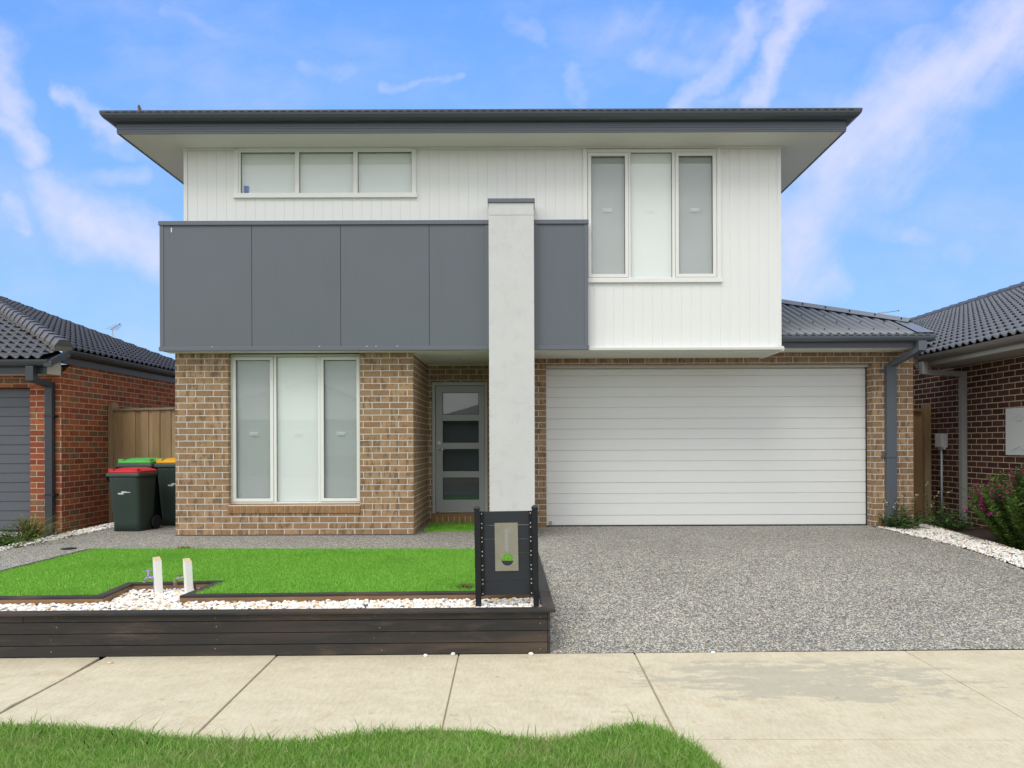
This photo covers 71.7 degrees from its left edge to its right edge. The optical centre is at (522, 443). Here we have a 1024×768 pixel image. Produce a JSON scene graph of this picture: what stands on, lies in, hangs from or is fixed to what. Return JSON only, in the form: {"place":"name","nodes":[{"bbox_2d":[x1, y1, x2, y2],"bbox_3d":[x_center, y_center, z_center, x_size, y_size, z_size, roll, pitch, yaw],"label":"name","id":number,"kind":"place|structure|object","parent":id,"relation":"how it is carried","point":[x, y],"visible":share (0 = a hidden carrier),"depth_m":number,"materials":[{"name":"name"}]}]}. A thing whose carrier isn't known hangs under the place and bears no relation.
{"place":"outdoors","nodes":[
{"label":"outdoors","id":0,"kind":"place"},
{"bbox_2d":[9,523,105,543],"bbox_3d":[-6.626,1.533,8.850,1.018,0.460,7.300,0,0,0],"label":"side bed","id":1,"kind":"object","parent":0,"point":[52,533],"depth_m":10.40,"materials":[{"name":"stone"}]},
{"bbox_2d":[0,524,63,549],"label":"leafy shrub","id":2,"kind":"object","parent":1,"relation":"on","point":[5,541],"visible":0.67,"depth_m":8.89,"materials":[{"name":"green plant"}]},
{"bbox_2d":[1,512,87,540],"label":"grass tuft","id":3,"kind":"object","parent":1,"relation":"on","point":[25,525],"visible":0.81,"depth_m":9.38,"materials":[{"name":"green plant"}]},
{"bbox_2d":[0,522,113,550],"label":"pebble edge","id":4,"kind":"object","parent":1,"relation":"on","point":[85,530],"visible":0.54,"depth_m":9.72,"materials":[{"name":"white gravel"}]},
{"bbox_2d":[47,526,81,536],"bbox_3d":[-6.276,1.229,9.790,0.692,0.167,0.611,0,0,-19],"label":"grass tuft","id":5,"kind":"object","parent":1,"relation":"on","point":[56,533],"visible":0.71,"depth_m":9.78,"materials":[{"name":"green plant"}]},
{"bbox_2d":[0,523,528,569],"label":"garden path","id":6,"kind":"structure","parent":0,"point":[162,537],"depth_m":8.99,"materials":[{"name":"grey concrete"}]},
{"bbox_2d":[0,549,88,571],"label":"edging board","id":7,"kind":"object","parent":6,"relation":"on","point":[39,561],"visible":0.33,"depth_m":7.48,"materials":[{"name":"brown wood"}]},
{"bbox_2d":[60,547,76,549],"bbox_3d":[-5.416,1.255,8.460,0.170,0.009,0.170,0,0,0],"label":"drain cover","id":8,"kind":"object","parent":6,"relation":"on","point":[69,548],"visible":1,"depth_m":8.43,"materials":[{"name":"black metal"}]},
{"bbox_2d":[106,467,161,530],"bbox_3d":[-5.670,0.805,10.345,0.515,0.910,0.550,0,0,5],"label":"wheelie bin","id":9,"kind":"object","parent":6,"relation":"on","point":[132,490],"visible":1,"depth_m":10.14,"materials":[{"name":"green plastic"}]},
{"bbox_2d":[115,458,163,523],"bbox_3d":[-5.897,0.742,11.085,0.585,1.037,0.650,0,0,2],"label":"wheelie bin","id":10,"kind":"object","parent":6,"relation":"on","point":[138,462],"visible":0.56,"depth_m":10.81,"materials":[{"name":"green plastic"}]},
{"bbox_2d":[108,403,174,522],"bbox_3d":[-5.684,0.345,11.380,2.331,2.030,0.122,0,0,17],"label":"paling fence","id":11,"kind":"object","parent":6,"relation":"on","point":[138,433],"visible":0.28,"depth_m":11.53,"materials":[{"name":"brown wood"}]},
{"bbox_2d":[154,458,175,525],"bbox_3d":[-5.302,0.740,11.065,0.585,1.037,0.650,0,0,2],"label":"wheelie bin","id":12,"kind":"object","parent":6,"relation":"on","point":[166,468],"visible":0.4,"depth_m":10.80,"materials":[{"name":"green plastic"}]},
{"bbox_2d":[423,522,473,531],"bbox_3d":[-0.931,1.223,10.495,0.971,0.038,1.003,0,0,0],"label":"grass mat","id":13,"kind":"object","parent":6,"relation":"on","point":[447,526],"depth_m":10.37,"materials":[{"name":"green plant"}]},
{"bbox_2d":[0,705,729,767],"bbox_3d":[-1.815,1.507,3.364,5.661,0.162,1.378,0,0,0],"label":"verge grass","id":14,"kind":"structure","parent":0,"point":[619,735],"depth_m":3.59,"materials":[{"name":"green plant"}]},
{"bbox_2d":[0,0,1023,364],"label":"sky","id":15,"kind":"structure","parent":0,"point":[917,208],"materials":[{"name":"blue"}]},
{"bbox_2d":[0,649,1023,748],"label":"footpath","id":16,"kind":"structure","parent":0,"point":[911,695],"depth_m":4.46,"materials":[{"name":"concrete"}]},
{"bbox_2d":[538,525,1023,653],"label":"driveway","id":17,"kind":"structure","parent":0,"point":[635,589],"depth_m":6.63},
{"bbox_2d":[688,739,1023,767],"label":"driveway apron","id":18,"kind":"object","parent":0,"point":[870,753],"depth_m":3.59,"materials":[{"name":"concrete"}]},
{"bbox_2d":[877,518,1023,569],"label":"garden bed","id":19,"kind":"object","parent":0,"point":[980,533],"depth_m":10.01,"materials":[{"name":"stone"}]},
{"bbox_2d":[913,404,931,517],"bbox_3d":[6.221,0.333,11.895,1.240,1.970,0.110,0,0,0],"label":"side fence","id":20,"kind":"object","parent":19,"relation":"on","point":[921,445],"visible":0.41,"depth_m":11.90,"materials":[{"name":"brown wood"}]},
{"bbox_2d":[914,480,951,524],"bbox_3d":[6.265,0.913,10.807,0.386,0.710,0.503,0,0,0],"label":"flowering weed","id":21,"kind":"object","parent":19,"relation":"on","point":[927,513],"visible":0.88,"depth_m":10.80,"materials":[{"name":"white plant"}]},
{"bbox_2d":[914,504,981,530],"bbox_3d":[6.220,1.081,10.543,1.317,0.378,1.247,0,0,0],"label":"flowering weed","id":22,"kind":"object","parent":19,"relation":"on","point":[947,522],"visible":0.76,"depth_m":10.46,"materials":[{"name":"green plant"}]},
{"bbox_2d":[878,524,1023,567],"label":"pebble bed","id":23,"kind":"object","parent":19,"relation":"on","point":[979,545],"visible":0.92,"depth_m":8.64,"materials":[{"name":"white gravel"}]},
{"bbox_2d":[884,494,918,524],"bbox_3d":[5.439,0.990,10.134,0.479,0.544,0.313,0,0,-38],"label":"flowering weed","id":24,"kind":"object","parent":23,"relation":"on","point":[901,508],"visible":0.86,"depth_m":10.16,"materials":[{"name":"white plant"}]},
{"bbox_2d":[875,505,936,529],"bbox_3d":[5.490,1.071,10.126,0.858,0.385,0.852,0,0,0],"label":"flowering weed","id":25,"kind":"object","parent":23,"relation":"on","point":[901,523],"visible":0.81,"depth_m":10.08,"materials":[{"name":"green plant"}]},
{"bbox_2d":[922,522,1022,553],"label":"edging plank","id":26,"kind":"object","parent":19,"relation":"on","point":[1003,545],"visible":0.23,"depth_m":9.12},
{"bbox_2d":[961,463,1023,550],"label":"flowering bush","id":27,"kind":"object","parent":19,"relation":"on","point":[1001,510],"visible":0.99,"depth_m":8.56,"materials":[{"name":"green plant"}]},
{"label":"neighbour driveway","id":28,"kind":"structure","parent":0,"visible":0},
{"bbox_2d":[0,296,174,531],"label":"brick house","id":29,"kind":"structure","parent":28,"relation":"on","point":[53,436],"depth_m":10.77,"materials":[{"name":"brick"}]},
{"bbox_2d":[0,388,29,530],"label":"garage door","id":30,"kind":"structure","parent":29,"relation":"in","point":[14,402],"depth_m":10.66,"materials":[{"name":"metal"}]},
{"bbox_2d":[105,323,119,336],"bbox_3d":[-14.889,-2.645,25.909,0.531,3.474,0.479,0,0,31],"label":"tv antenna","id":31,"kind":"object","parent":29,"relation":"on","point":[114,327],"visible":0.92,"depth_m":25.98,"materials":[{"name":"metal"}]},
{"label":"planter soil","id":32,"kind":"structure","parent":0,"visible":0},
{"bbox_2d":[0,547,528,595],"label":"lawn base","id":33,"kind":"object","parent":32,"relation":"on","point":[266,573],"visible":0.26,"depth_m":6.74,"materials":[{"name":"green plant"}]},
{"bbox_2d":[457,582,473,588],"bbox_3d":[-0.498,1.218,6.093,0.229,0.027,0.237,0,0,0],"label":"grass tuft","id":34,"kind":"object","parent":33,"relation":"on","point":[467,586],"visible":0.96,"depth_m":6.09,"materials":[{"name":"green plant"}]},
{"bbox_2d":[0,580,532,605],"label":"lawn edging","id":35,"kind":"object","parent":32,"relation":"on","point":[111,594],"visible":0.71,"depth_m":5.81,"materials":[{"name":"black wood"}]},
{"bbox_2d":[0,588,541,610],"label":"pebble strip","id":36,"kind":"object","parent":32,"relation":"on","point":[134,599],"visible":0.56,"depth_m":5.66,"materials":[{"name":"white gravel"}]},
{"bbox_2d":[142,556,162,592],"bbox_3d":[-3.196,1.173,6.126,0.174,0.376,0.094,0,0,-14],"label":"tap post","id":37,"kind":"object","parent":36,"relation":"on","point":[156,577],"visible":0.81,"depth_m":6.12,"materials":[{"name":"wood"}]},
{"bbox_2d":[173,558,195,592],"bbox_3d":[-2.921,1.178,6.135,0.190,0.364,0.098,0,0,18],"label":"tap post","id":38,"kind":"object","parent":36,"relation":"on","point":[188,575],"visible":0.79,"depth_m":6.10,"materials":[{"name":"wood"}]},
{"bbox_2d":[474,505,538,606],"bbox_3d":[-0.122,0.919,5.606,0.505,0.863,0.128,-1,0,0],"label":"letterbox","id":39,"kind":"object","parent":32,"relation":"on","point":[498,535],"visible":0.97,"depth_m":5.59,"materials":[{"name":"black metal"}]},
{"label":"ground","id":40,"kind":"structure","parent":0,"visible":0},
{"bbox_2d":[0,553,555,657],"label":"planter wall","id":41,"kind":"structure","parent":40,"relation":"on","point":[246,632],"depth_m":5.27,"materials":[{"name":"wood"}]},
{"bbox_2d":[99,108,935,535],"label":"house","id":42,"kind":"structure","parent":40,"relation":"on","point":[393,322],"depth_m":9.59,"materials":[{"name":"beige brick"}]},
{"bbox_2d":[244,186,250,192],"bbox_3d":[-3.726,-3.427,9.591,0.088,0.100,0.074,0,0,35],"label":"cup","id":43,"kind":"object","parent":42,"relation":"on","point":[246,189],"visible":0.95,"depth_m":9.57,"materials":[{"name":"blue ceramic"}]},
{"bbox_2d":[231,354,359,503],"bbox_3d":[-3.101,-0.100,9.854,1.793,2.252,0.282,0,0,0],"label":"window","id":44,"kind":"structure","parent":42,"relation":"in","point":[295,418],"depth_m":9.78,"materials":[{"name":"glass"}]},
{"bbox_2d":[233,148,416,198],"bbox_3d":[-2.651,-3.639,9.575,2.473,0.664,0.126,0,0,0],"label":"window","id":45,"kind":"structure","parent":42,"relation":"in","point":[281,173],"depth_m":9.59,"materials":[{"name":"glass"}]},
{"bbox_2d":[436,386,484,512],"bbox_3d":[-0.975,0.095,11.254,0.786,2.000,0.372,0,0,0],"label":"front door","id":46,"kind":"structure","parent":42,"relation":"in","point":[460,410],"depth_m":11.13,"materials":[{"name":"grey paint"}]},
{"bbox_2d":[583,148,722,282],"bbox_3d":[1.749,-3.067,9.575,1.881,1.799,0.126,0,0,0],"label":"window","id":47,"kind":"structure","parent":42,"relation":"in","point":[654,215],"depth_m":9.59,"materials":[{"name":"glass"}]},
{"bbox_2d":[546,364,867,525],"bbox_3d":[2.744,0.033,10.550,4.773,2.393,0.150,0,0,0],"label":"garage door","id":48,"kind":"structure","parent":42,"relation":"in","point":[627,445],"depth_m":10.58,"materials":[{"name":"metal"}]},
{"bbox_2d":[904,281,1023,529],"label":"brown brick house","id":49,"kind":"structure","parent":40,"relation":"on","point":[968,374],"depth_m":10.85,"materials":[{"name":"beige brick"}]}
]}

